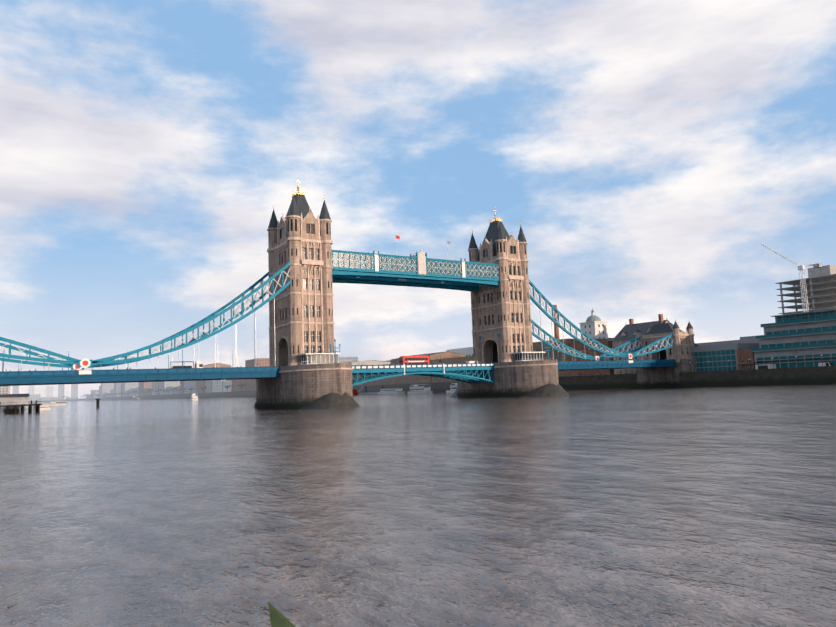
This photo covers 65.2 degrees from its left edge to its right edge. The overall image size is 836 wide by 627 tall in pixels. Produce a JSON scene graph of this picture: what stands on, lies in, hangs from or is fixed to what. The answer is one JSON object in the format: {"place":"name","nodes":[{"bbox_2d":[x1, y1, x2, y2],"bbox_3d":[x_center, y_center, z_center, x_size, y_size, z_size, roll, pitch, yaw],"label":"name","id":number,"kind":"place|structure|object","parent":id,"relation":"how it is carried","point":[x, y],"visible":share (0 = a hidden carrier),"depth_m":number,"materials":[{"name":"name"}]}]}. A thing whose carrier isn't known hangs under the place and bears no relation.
{"place":"outdoors","nodes":[
{"label":"outdoors","id":0,"kind":"place"},
{"bbox_2d":[268,602,294,626],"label":"leaf","id":1,"kind":"object","parent":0,"point":[278,618],"visible":1,"depth_m":2.32,"materials":[{"name":"plant"}]},
{"bbox_2d":[338,357,390,361],"bbox_3d":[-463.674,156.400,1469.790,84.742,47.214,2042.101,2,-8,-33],"label":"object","id":2,"kind":"structure","parent":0,"point":[347,359],"depth_m":959.80,"materials":[{"name":"concrete"}]},
{"bbox_2d":[0,384,835,626],"bbox_3d":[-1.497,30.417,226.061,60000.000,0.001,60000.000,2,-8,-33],"label":"river water","id":3,"kind":"structure","parent":0,"point":[676,507],"depth_m":27.75,"materials":[{"name":"grey liquid"}]},
{"bbox_2d":[3,406,20,412],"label":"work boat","id":4,"kind":"object","parent":3,"relation":"in","point":[12,410],"depth_m":310.43,"materials":[{"name":"black"}]},
{"bbox_2d":[33,399,50,409],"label":"work boat","id":5,"kind":"object","parent":3,"relation":"in","point":[44,406],"depth_m":358.75,"materials":[{"name":"white"}]},
{"bbox_2d":[0,394,99,413],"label":"timber pier","id":6,"kind":"structure","parent":3,"relation":"in","point":[7,401],"depth_m":296.25,"materials":[{"name":"wood"}]},
{"bbox_2d":[49,401,67,405],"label":"tour boat","id":7,"kind":"object","parent":3,"relation":"on","point":[57,403],"visible":0.96,"depth_m":614.62,"materials":[{"name":"white"}]},
{"bbox_2d":[130,396,140,399],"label":"tour boat","id":8,"kind":"object","parent":3,"relation":"on","point":[135,398],"visible":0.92,"depth_m":1003.32,"materials":[{"name":"white"}]},
{"bbox_2d":[190,393,197,399],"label":"tour boat","id":9,"kind":"object","parent":3,"relation":"on","point":[194,396],"visible":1,"depth_m":620.55,"materials":[{"name":"white"}]},
{"bbox_2d":[253,363,360,409],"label":"pier","id":10,"kind":"structure","parent":3,"relation":"in","point":[314,386],"depth_m":183.96,"materials":[{"name":"stone"}]},
{"bbox_2d":[267,182,333,366],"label":"tower","id":11,"kind":"structure","parent":10,"relation":"on","point":[299,236],"depth_m":201.33,"materials":[{"name":"stone"}]},
{"bbox_2d":[0,261,290,385],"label":"side span","id":12,"kind":"object","parent":11,"relation":"attached to","point":[79,375],"visible":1,"depth_m":175.60,"materials":[{"name":"blue paint"}]},
{"bbox_2d":[170,361,202,367],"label":"flatbed lorry","id":13,"kind":"object","parent":12,"relation":"on","point":[197,365],"visible":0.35,"depth_m":183.81,"materials":[{"name":"grey metal"}]},
{"bbox_2d":[332,276,479,291],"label":"walkway","id":14,"kind":"structure","parent":11,"relation":"attached to","point":[409,283],"depth_m":236.44,"materials":[{"name":"teal paint"}]},
{"bbox_2d":[332,250,498,286],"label":"walkway","id":15,"kind":"structure","parent":11,"relation":"attached to","point":[419,266],"depth_m":222.35,"materials":[{"name":"teal paint"}]},
{"bbox_2d":[299,353,351,364],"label":"control cabin","id":16,"kind":"object","parent":10,"relation":"on","point":[315,358],"visible":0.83,"depth_m":192.95,"materials":[{"name":"grey paint"}]},
{"bbox_2d":[330,339,339,362],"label":"signal mast","id":17,"kind":"object","parent":10,"relation":"on","point":[335,351],"visible":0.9,"depth_m":184.93,"materials":[{"name":"metal"}]},
{"bbox_2d":[352,363,494,385],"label":"bascule span","id":18,"kind":"object","parent":10,"relation":"attached to","point":[447,371],"visible":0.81,"depth_m":223.28,"materials":[{"name":"teal paint"}]},
{"bbox_2d":[399,356,440,364],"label":"double decker bus","id":19,"kind":"object","parent":18,"relation":"on","point":[413,360],"visible":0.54,"depth_m":223.51,"materials":[{"name":"red paint"}]},
{"bbox_2d":[358,386,382,393],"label":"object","id":20,"kind":"object","parent":3,"relation":"on","point":[359,391],"visible":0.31,"depth_m":541.14,"materials":[{"name":"grey metal"}]},
{"bbox_2d":[377,388,404,393],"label":"tour boat","id":21,"kind":"object","parent":3,"relation":"on","point":[393,391],"visible":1,"depth_m":492.78,"materials":[{"name":"white"}]},
{"bbox_2d":[407,384,432,393],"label":"tour boat","id":22,"kind":"object","parent":3,"relation":"on","point":[414,389],"visible":0.98,"depth_m":453.47,"materials":[{"name":"white"}]},
{"bbox_2d":[446,383,456,392],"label":"tour boat","id":23,"kind":"object","parent":3,"relation":"on","point":[453,387],"visible":0.21,"depth_m":426.16,"materials":[{"name":"grey"}]},
{"bbox_2d":[450,359,568,397],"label":"pier","id":24,"kind":"structure","parent":3,"relation":"in","point":[536,378],"depth_m":229.65,"materials":[{"name":"stone"}]},
{"bbox_2d":[468,210,532,362],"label":"tower","id":25,"kind":"structure","parent":24,"relation":"on","point":[501,324],"depth_m":246.41,"materials":[{"name":"stone"}]},
{"bbox_2d":[512,352,554,360],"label":"control cabin","id":26,"kind":"object","parent":24,"relation":"on","point":[525,356],"visible":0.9,"depth_m":238.03,"materials":[{"name":"grey paint"}]},
{"bbox_2d":[544,341,550,359],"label":"signal mast","id":27,"kind":"object","parent":24,"relation":"on","point":[547,350],"visible":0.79,"depth_m":229.41,"materials":[{"name":"metal"}]},
{"bbox_2d":[529,280,675,369],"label":"side span","id":28,"kind":"object","parent":24,"relation":"on","point":[596,363],"visible":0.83,"depth_m":272.38,"materials":[{"name":"blue paint"}]},
{"bbox_2d":[0,0,835,398],"label":"sky","id":29,"kind":"structure","parent":0,"point":[645,154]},
{"bbox_2d":[28,364,835,402],"bbox_3d":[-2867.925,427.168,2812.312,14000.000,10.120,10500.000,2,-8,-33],"label":"river banks","id":30,"kind":"object","parent":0,"point":[817,375],"depth_m":280.36,"materials":[{"name":"grey stone"}]},
{"bbox_2d":[0,386,9,393],"bbox_3d":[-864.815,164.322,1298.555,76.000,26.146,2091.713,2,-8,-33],"label":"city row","id":31,"kind":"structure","parent":30,"relation":"on","point":[4,389],"depth_m":919.27,"materials":[{"name":"concrete"}]},
{"bbox_2d":[12,384,77,400],"bbox_3d":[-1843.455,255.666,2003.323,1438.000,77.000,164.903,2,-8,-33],"label":"distant buildings","id":32,"kind":"structure","parent":30,"relation":"on","point":[49,391],"depth_m":2362.69,"materials":[{"name":"concrete"}]},
{"bbox_2d":[30,387,186,400],"bbox_3d":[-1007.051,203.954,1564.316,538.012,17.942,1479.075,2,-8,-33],"label":"treeline","id":33,"kind":"object","parent":30,"relation":"on","point":[122,393],"visible":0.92,"depth_m":1539.43,"materials":[{"name":"grey plant"}]},
{"bbox_2d":[86,358,390,397],"bbox_3d":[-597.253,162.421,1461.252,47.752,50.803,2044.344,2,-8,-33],"label":"distant buildings","id":34,"kind":"structure","parent":30,"relation":"on","point":[213,386],"depth_m":1078.27,"materials":[{"name":"concrete"}]},
{"bbox_2d":[352,351,473,385],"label":"building","id":35,"kind":"structure","parent":30,"relation":"on","point":[447,357],"depth_m":490.08,"materials":[{"name":"brown brick"}]},
{"bbox_2d":[533,305,613,376],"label":"domed building","id":36,"kind":"structure","parent":30,"relation":"on","point":[593,326],"depth_m":360.32,"materials":[{"name":"brick"}]},
{"bbox_2d":[635,320,698,387],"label":"abutment tower","id":37,"kind":"structure","parent":30,"relation":"on","point":[680,352],"depth_m":297.26,"materials":[{"name":"stone"}]},
{"bbox_2d":[691,343,758,371],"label":"teal glass building","id":38,"kind":"structure","parent":30,"relation":"on","point":[718,357],"depth_m":285.10,"materials":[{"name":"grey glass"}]},
{"bbox_2d":[737,349,754,369],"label":"brick building","id":39,"kind":"structure","parent":30,"relation":"on","point":[744,356],"depth_m":272.48,"materials":[{"name":"brown brick"}]},
{"bbox_2d":[690,355,822,369],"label":"quay lamp posts","id":40,"kind":"object","parent":30,"relation":"on","point":[750,363],"visible":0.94,"depth_m":260.39,"materials":[{"name":"metal"}]},
{"bbox_2d":[754,363,776,368],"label":"quay kiosk","id":41,"kind":"object","parent":30,"relation":"on","point":[762,366],"visible":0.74,"depth_m":257.08,"materials":[{"name":"grey metal"}]},
{"bbox_2d":[761,244,821,311],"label":"tower crane","id":42,"kind":"object","parent":30,"relation":"on","point":[815,265],"visible":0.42,"depth_m":355.00,"materials":[{"name":"grey paint"}]},
{"bbox_2d":[751,309,835,368],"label":"office building","id":43,"kind":"structure","parent":30,"relation":"on","point":[809,337],"depth_m":259.31,"materials":[{"name":"teal glass"}]},
{"bbox_2d":[818,362,832,365],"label":"van","id":44,"kind":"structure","parent":30,"relation":"on","point":[825,364],"depth_m":237.78,"materials":[{"name":"grey metal"}]},
{"bbox_2d":[446,347,472,356],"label":"building","id":45,"kind":"structure","parent":0,"point":[467,351],"depth_m":518.89,"materials":[{"name":"grey concrete"}]},
{"bbox_2d":[612,314,669,373],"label":"building","id":46,"kind":"structure","parent":0,"point":[626,333],"depth_m":337.61,"materials":[{"name":"stone"}]},
{"bbox_2d":[696,335,760,345],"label":"grey office building","id":47,"kind":"structure","parent":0,"point":[750,339],"depth_m":318.60,"materials":[{"name":"grey concrete"}]},
{"bbox_2d":[775,265,835,314],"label":"building under construction","id":48,"kind":"structure","parent":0,"point":[820,286],"depth_m":372.41,"materials":[{"name":"concrete"}]}
]}

